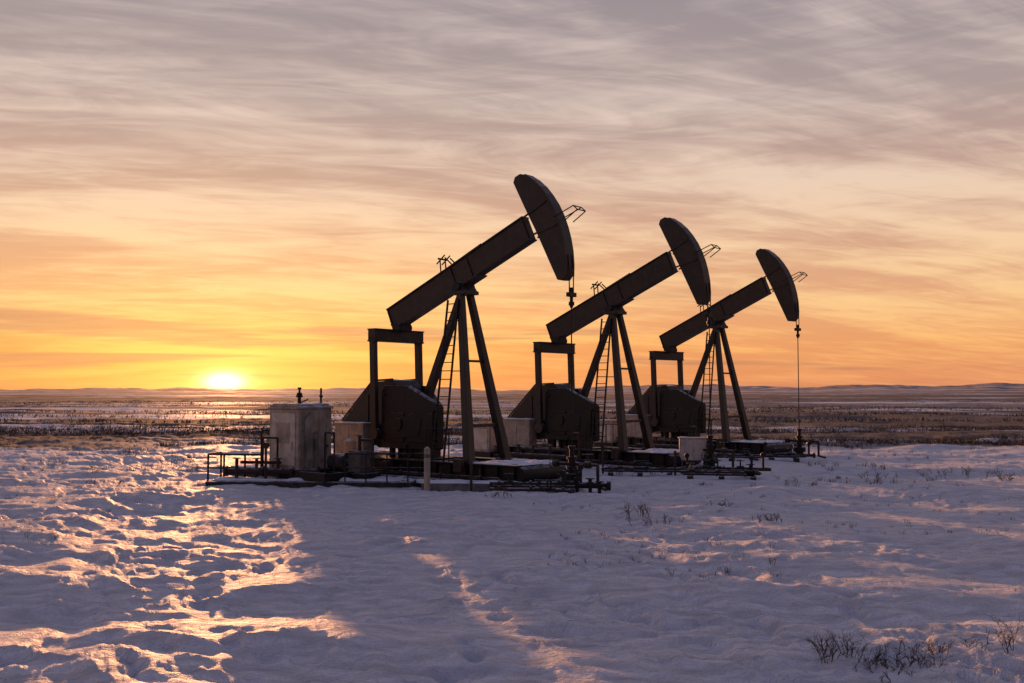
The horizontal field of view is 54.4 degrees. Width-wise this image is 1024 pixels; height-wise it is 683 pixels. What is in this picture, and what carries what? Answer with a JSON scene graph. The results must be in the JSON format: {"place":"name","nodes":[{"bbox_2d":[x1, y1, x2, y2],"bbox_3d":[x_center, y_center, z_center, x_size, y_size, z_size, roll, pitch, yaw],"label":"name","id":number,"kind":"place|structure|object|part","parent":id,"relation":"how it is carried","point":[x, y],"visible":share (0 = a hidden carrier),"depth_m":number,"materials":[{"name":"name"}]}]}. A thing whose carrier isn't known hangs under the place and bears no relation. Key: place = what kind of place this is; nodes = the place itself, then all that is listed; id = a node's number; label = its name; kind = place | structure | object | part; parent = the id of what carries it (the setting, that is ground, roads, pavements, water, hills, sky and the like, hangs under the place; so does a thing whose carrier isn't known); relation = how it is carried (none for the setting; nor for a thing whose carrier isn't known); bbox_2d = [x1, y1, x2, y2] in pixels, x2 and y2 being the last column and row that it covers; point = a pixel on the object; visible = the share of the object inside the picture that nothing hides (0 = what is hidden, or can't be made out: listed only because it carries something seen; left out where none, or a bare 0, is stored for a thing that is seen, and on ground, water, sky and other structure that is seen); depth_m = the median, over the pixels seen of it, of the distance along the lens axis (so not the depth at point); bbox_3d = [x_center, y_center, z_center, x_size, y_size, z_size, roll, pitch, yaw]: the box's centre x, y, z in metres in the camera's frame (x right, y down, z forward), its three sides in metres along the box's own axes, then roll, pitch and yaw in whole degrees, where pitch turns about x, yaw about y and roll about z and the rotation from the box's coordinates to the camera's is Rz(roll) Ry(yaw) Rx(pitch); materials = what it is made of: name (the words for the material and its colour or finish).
{"place":"outdoors","nodes":[
{"label":"outdoors","id":0,"kind":"place"},
{"bbox_2d":[423,479,517,483],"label":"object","id":1,"kind":"structure","parent":0,"point":[454,481],"depth_m":27.20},
{"bbox_2d":[0,383,1023,682],"bbox_3d":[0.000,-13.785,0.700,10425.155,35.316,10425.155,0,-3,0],"label":"snow ground","id":2,"kind":"structure","parent":0,"point":[140,577],"depth_m":15.86,"materials":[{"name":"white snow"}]},
{"bbox_2d":[102,446,162,454],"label":"dead shrub","id":3,"kind":"object","parent":2,"relation":"on","point":[129,451],"visible":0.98,"depth_m":44.62,"materials":[{"name":"brown plant"}]},
{"bbox_2d":[160,450,217,465],"bbox_3d":[-12.277,4.447,38.249,2.100,0.606,1.432,0,-3,0],"label":"dead shrub","id":4,"kind":"object","parent":2,"relation":"on","point":[179,458],"visible":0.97,"depth_m":37.90,"materials":[{"name":"brown plant"}]},
{"bbox_2d":[207,429,278,480],"bbox_3d":[-7.912,3.435,29.920,2.214,1.972,0.964,0,-3,8],"label":"pipe railing","id":5,"kind":"object","parent":2,"relation":"on","point":[261,454],"visible":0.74,"depth_m":29.52,"materials":[{"name":"black metal"}]},
{"bbox_2d":[205,476,416,487],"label":"timber platform","id":6,"kind":"structure","parent":2,"relation":"on","point":[379,481],"depth_m":28.29,"materials":[{"name":"brown"}]},
{"bbox_2d":[224,442,320,478],"bbox_3d":[-7.001,3.515,29.184,2.830,1.138,0.610,0,-3,6],"label":"pipe manifold","id":7,"kind":"object","parent":6,"relation":"on","point":[277,471],"visible":0.91,"depth_m":29.09,"materials":[{"name":"black metal"}]},
{"bbox_2d":[229,387,353,482],"bbox_3d":[-6.625,2.750,30.116,4.500,2.720,1.400,-2,-4,38],"label":"equipment cabinet","id":8,"kind":"object","parent":6,"relation":"on","point":[299,429],"visible":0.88,"depth_m":29.30,"materials":[{"name":"grey metal"}]},
{"bbox_3d":[-6.754,2.878,29.380,1.080,1.530,0.025,-2,-4,38],"label":"service door","id":9,"kind":"part","parent":8,"relation":"part of","materials":[{"name":"grey metal"}]},
{"bbox_2d":[324,432,380,478],"bbox_3d":[-4.879,3.385,29.456,2.070,1.425,0.875,-2,-4,38],"label":"chemical pump","id":10,"kind":"object","parent":6,"relation":"on","point":[334,461],"visible":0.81,"depth_m":29.17,"materials":[{"name":"black metal"}]},
{"bbox_2d":[344,453,423,481],"bbox_3d":[-3.550,3.750,28.246,2.444,1.172,0.044,0,-3,3],"label":"guard rail","id":11,"kind":"object","parent":6,"relation":"on","point":[387,467],"visible":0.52,"depth_m":28.25,"materials":[{"name":"black metal"}]},
{"bbox_2d":[424,447,429,490],"bbox_3d":[-2.300,3.611,26.952,0.176,1.520,0.176,0,-3,0],"label":"marker post","id":12,"kind":"object","parent":2,"relation":"on","point":[427,468],"visible":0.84,"depth_m":26.89,"materials":[{"name":"beige paint"}]},
{"bbox_2d":[421,481,492,491],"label":"slab","id":13,"kind":"structure","parent":2,"relation":"on","point":[476,487],"depth_m":27.08,"materials":[{"name":"concrete"}]},
{"bbox_2d":[333,174,587,487],"bbox_3d":[-1.916,-0.141,30.414,9.814,9.224,3.200,-2,-4,38],"label":"pumpjack","id":14,"kind":"object","parent":2,"relation":"on","point":[402,416],"visible":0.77,"depth_m":29.82,"materials":[{"name":"metal"}]},
{"bbox_2d":[343,438,355,453],"bbox_3d":[-5.050,3.774,31.449,0.570,1.450,0.570,0,-3,0],"label":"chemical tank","id":15,"kind":"object","parent":14,"relation":"on","point":[349,444],"visible":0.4,"depth_m":31.23,"materials":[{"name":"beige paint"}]},
{"bbox_2d":[469,464,472,490],"bbox_3d":[-1.100,3.830,26.840,0.102,1.070,0.065,-1,-3,23],"label":"steel stake","id":16,"kind":"object","parent":2,"relation":"on","point":[471,472],"visible":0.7,"depth_m":26.83,"materials":[{"name":"metal"}]},
{"bbox_2d":[473,427,496,457],"bbox_3d":[-1.001,4.060,39.565,1.200,1.500,0.900,-3,-4,41],"label":"equipment cabinet","id":17,"kind":"object","parent":2,"relation":"on","point":[484,442],"visible":0.32,"depth_m":39.12,"materials":[{"name":"grey metal"}]},
{"bbox_3d":[-1.010,3.844,39.252,1.164,0.800,0.503,0,-3,3],"label":"cabinet door","id":18,"kind":"part","parent":17,"relation":"part of","materials":[{"name":"grey metal"}]},
{"bbox_2d":[486,490,511,499],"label":"dead shrub","id":19,"kind":"object","parent":2,"relation":"on","point":[496,493],"visible":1,"depth_m":24.73,"materials":[{"name":"brown plant"}]},
{"bbox_2d":[3,441,1018,487],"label":"dry grass","id":20,"kind":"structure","parent":2,"relation":"on","point":[701,484],"depth_m":34.77,"materials":[{"name":"plant"}]},
{"bbox_2d":[0,420,1023,447],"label":"dark scrub","id":21,"kind":"object","parent":2,"relation":"on","point":[954,440],"visible":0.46,"depth_m":65.46,"materials":[{"name":"brown plant"}]},
{"bbox_2d":[0,399,1023,423],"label":"distant scrub","id":22,"kind":"object","parent":2,"relation":"on","point":[614,418],"visible":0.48,"depth_m":117.89,"materials":[{"name":"brown plant"}]},
{"bbox_2d":[490,470,572,492],"bbox_3d":[0.520,3.771,26.046,2.280,0.808,0.500,-1,-3,12],"label":"flow line","id":23,"kind":"object","parent":2,"relation":"on","point":[550,489],"visible":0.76,"depth_m":26.00,"materials":[{"name":"black metal"}]},
{"bbox_2d":[490,464,585,492],"bbox_3d":[0.744,3.757,26.754,2.700,0.908,0.500,0,-3,4],"label":"flow line","id":24,"kind":"object","parent":2,"relation":"on","point":[509,483],"visible":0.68,"depth_m":26.74,"materials":[{"name":"black metal"}]},
{"bbox_2d":[510,432,579,461],"bbox_3d":[1.231,3.935,36.017,3.240,1.390,0.477,-3,-4,41],"label":"pipe manifold","id":25,"kind":"object","parent":2,"relation":"on","point":[518,454],"visible":0.78,"depth_m":35.92,"materials":[{"name":"black metal"}]},
{"bbox_2d":[549,446,606,492],"bbox_3d":[1.907,3.573,27.203,1.995,1.420,1.000,-2,-4,38],"label":"wellhead","id":26,"kind":"object","parent":2,"relation":"on","point":[571,463],"visible":0.68,"depth_m":27.28,"materials":[{"name":"black metal"}]},
{"bbox_2d":[559,469,610,493],"bbox_3d":[1.917,3.799,26.828,1.500,0.730,0.492,-1,-3,10],"label":"valve manifold","id":27,"kind":"object","parent":2,"relation":"on","point":[590,485],"visible":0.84,"depth_m":26.64,"materials":[{"name":"black metal"}]},
{"bbox_2d":[601,446,603,473],"bbox_3d":[3.000,4.059,32.836,0.102,1.220,0.065,-1,-3,23],"label":"steel stake","id":28,"kind":"object","parent":2,"relation":"on","point":[602,448],"visible":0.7,"depth_m":32.82,"materials":[{"name":"metal"}]},
{"bbox_2d":[594,419,617,446],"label":"equipment cabinet","id":29,"kind":"object","parent":2,"relation":"on","point":[612,436],"visible":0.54,"depth_m":46.11,"materials":[{"name":"grey metal"}]},
{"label":"cabinet door","id":30,"kind":"part","parent":29,"relation":"part of","materials":[{"name":"grey metal"}]},
{"bbox_2d":[493,217,720,468],"bbox_3d":[3.360,0.281,37.120,9.828,9.200,3.200,-3,-4,41],"label":"pumpjack","id":31,"kind":"object","parent":2,"relation":"on","point":[542,411],"visible":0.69,"depth_m":36.55,"materials":[{"name":"metal"}]},
{"bbox_2d":[616,500,651,517],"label":"dead shrub","id":32,"kind":"object","parent":2,"relation":"on","point":[627,510],"visible":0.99,"depth_m":21.69,"materials":[{"name":"brown plant"}]},
{"bbox_2d":[601,453,694,476],"bbox_3d":[4.388,4.040,32.147,3.000,0.888,0.500,0,-3,8],"label":"flow line","id":33,"kind":"object","parent":2,"relation":"on","point":[640,470],"visible":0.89,"depth_m":32.11,"materials":[{"name":"black metal"}]},
{"bbox_2d":[627,514,683,526],"bbox_3d":[3.005,3.661,20.536,1.229,0.309,0.681,1,-3,-20],"label":"dead shrub","id":34,"kind":"object","parent":2,"relation":"on","point":[628,519],"visible":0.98,"depth_m":20.46,"materials":[{"name":"brown plant"}]},
{"bbox_2d":[635,426,696,448],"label":"pipe manifold","id":35,"kind":"object","parent":2,"relation":"on","point":[670,446],"visible":0.48,"depth_m":42.56,"materials":[{"name":"black metal"}]},
{"bbox_2d":[673,451,676,475],"bbox_3d":[5.200,4.054,31.735,0.102,1.120,0.065,-1,-3,23],"label":"steel stake","id":36,"kind":"object","parent":2,"relation":"on","point":[674,453],"visible":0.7,"depth_m":31.72,"materials":[{"name":"metal"}]},
{"bbox_2d":[678,436,707,466],"bbox_3d":[6.241,3.962,34.343,1.000,1.367,0.480,0,-3,8],"label":"electrical box","id":37,"kind":"object","parent":2,"relation":"on","point":[693,447],"visible":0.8,"depth_m":34.15,"materials":[{"name":"metal"}]},
{"bbox_2d":[681,440,704,458],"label":"box doors","id":38,"kind":"structure","parent":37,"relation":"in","point":[686,445],"depth_m":34.14,"materials":[{"name":"grey metal"}]},
{"bbox_2d":[616,249,807,458],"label":"pumpjack","id":39,"kind":"object","parent":2,"relation":"on","point":[677,411],"visible":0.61,"depth_m":43.24,"materials":[{"name":"metal"}]},
{"bbox_2d":[701,435,733,466],"bbox_3d":[7.013,3.904,33.722,1.995,1.420,1.000,-3,-4,41],"label":"wellhead","id":40,"kind":"object","parent":2,"relation":"on","point":[710,453],"visible":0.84,"depth_m":33.77,"materials":[{"name":"black metal"}]},
{"bbox_2d":[680,456,759,479],"bbox_3d":[6.378,3.949,30.552,2.400,0.908,0.500,-1,-3,14],"label":"flow line","id":41,"kind":"object","parent":2,"relation":"on","point":[750,472],"visible":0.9,"depth_m":30.46,"materials":[{"name":"black metal"}]},
{"bbox_2d":[709,498,734,506],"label":"dead shrub","id":42,"kind":"object","parent":2,"relation":"on","point":[719,503],"visible":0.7,"depth_m":23.60,"materials":[{"name":"brown plant"}]},
{"bbox_2d":[692,453,770,474],"bbox_3d":[7.084,4.051,32.348,2.600,0.888,0.500,-1,-3,10],"label":"flow line","id":43,"kind":"object","parent":2,"relation":"on","point":[705,467],"visible":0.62,"depth_m":32.32,"materials":[{"name":"black metal"}]},
{"bbox_2d":[707,442,771,460],"bbox_3d":[8.581,4.330,38.342,2.800,0.938,0.500,-1,-3,12],"label":"flow line","id":44,"kind":"object","parent":2,"relation":"on","point":[743,455],"visible":0.71,"depth_m":38.22,"materials":[{"name":"black metal"}]},
{"bbox_2d":[752,513,781,522],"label":"dead shrub","id":45,"kind":"object","parent":2,"relation":"on","point":[776,517],"visible":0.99,"depth_m":20.22,"materials":[{"name":"brown plant"}]},
{"bbox_2d":[769,442,815,461],"bbox_3d":[10.891,4.380,39.039,2.000,0.908,0.500,0,-3,6],"label":"flow line","id":46,"kind":"object","parent":2,"relation":"on","point":[796,457],"visible":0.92,"depth_m":39.02,"materials":[{"name":"black metal"}]},
{"bbox_2d":[783,428,825,458],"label":"wellhead","id":47,"kind":"object","parent":2,"relation":"on","point":[799,448],"visible":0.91,"depth_m":40.28,"materials":[{"name":"black metal"}]},
{"bbox_2d":[800,629,870,669],"bbox_3d":[3.206,3.120,10.090,0.553,0.412,0.670,1,-3,-24],"label":"dead shrub","id":48,"kind":"object","parent":2,"relation":"on","point":[825,650],"visible":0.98,"depth_m":10.14,"materials":[{"name":"brown plant"}]},
{"bbox_2d":[818,629,867,657],"bbox_3d":[3.469,3.167,10.352,0.344,0.330,0.597,2,-4,-36],"label":"dead shrub","id":49,"kind":"object","parent":2,"relation":"on","point":[847,643],"visible":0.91,"depth_m":10.35,"materials":[{"name":"brown plant"}]},
{"bbox_2d":[849,646,886,664],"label":"dead shrub","id":50,"kind":"object","parent":2,"relation":"on","point":[871,653],"visible":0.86,"depth_m":10.23,"materials":[{"name":"brown plant"}]},
{"bbox_2d":[858,472,888,479],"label":"dead shrub","id":51,"kind":"object","parent":2,"relation":"on","point":[876,476],"visible":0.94,"depth_m":31.14,"materials":[{"name":"brown plant"}]},
{"bbox_2d":[857,635,947,674],"bbox_3d":[3.992,3.193,9.978,0.889,0.328,0.772,2,-4,-41],"label":"dead shrub","id":52,"kind":"object","parent":2,"relation":"on","point":[897,659],"visible":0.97,"depth_m":10.05,"materials":[{"name":"brown plant"}]},
{"bbox_2d":[855,657,966,682],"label":"dead shrub","id":53,"kind":"object","parent":2,"relation":"on","point":[892,669],"visible":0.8,"depth_m":9.82,"materials":[{"name":"brown plant"}]},
{"bbox_2d":[894,637,954,663],"bbox_3d":[4.277,3.184,10.246,0.698,0.288,0.574,0,-3,0],"label":"dead shrub","id":54,"kind":"object","parent":2,"relation":"on","point":[929,647],"visible":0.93,"depth_m":10.29,"materials":[{"name":"brown plant"}]},
{"bbox_2d":[914,466,988,478],"bbox_3d":[14.597,4.353,33.309,2.199,0.423,1.307,0,-3,0],"label":"dead shrub","id":55,"kind":"object","parent":2,"relation":"on","point":[962,468],"visible":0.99,"depth_m":33.38,"materials":[{"name":"brown plant"}]},
{"bbox_2d":[955,631,995,650],"bbox_3d":[4.833,3.127,10.367,0.341,0.237,0.295,0,-3,0],"label":"dead shrub","id":56,"kind":"object","parent":2,"relation":"on","point":[972,636],"visible":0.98,"depth_m":10.39,"materials":[{"name":"brown plant"}]},
{"bbox_2d":[995,469,1014,480],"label":"dead shrub","id":57,"kind":"object","parent":2,"relation":"on","point":[999,476],"visible":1,"depth_m":31.20,"materials":[{"name":"brown plant"}]},
{"bbox_2d":[990,615,1023,652],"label":"dead shrub","id":58,"kind":"object","parent":2,"relation":"on","point":[1010,639],"visible":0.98,"depth_m":10.38,"materials":[{"name":"brown plant"}]},
{"bbox_2d":[0,0,1023,390],"label":"sky","id":59,"kind":"structure","parent":0,"point":[212,194],"materials":[{"name":"orange"}]}
]}

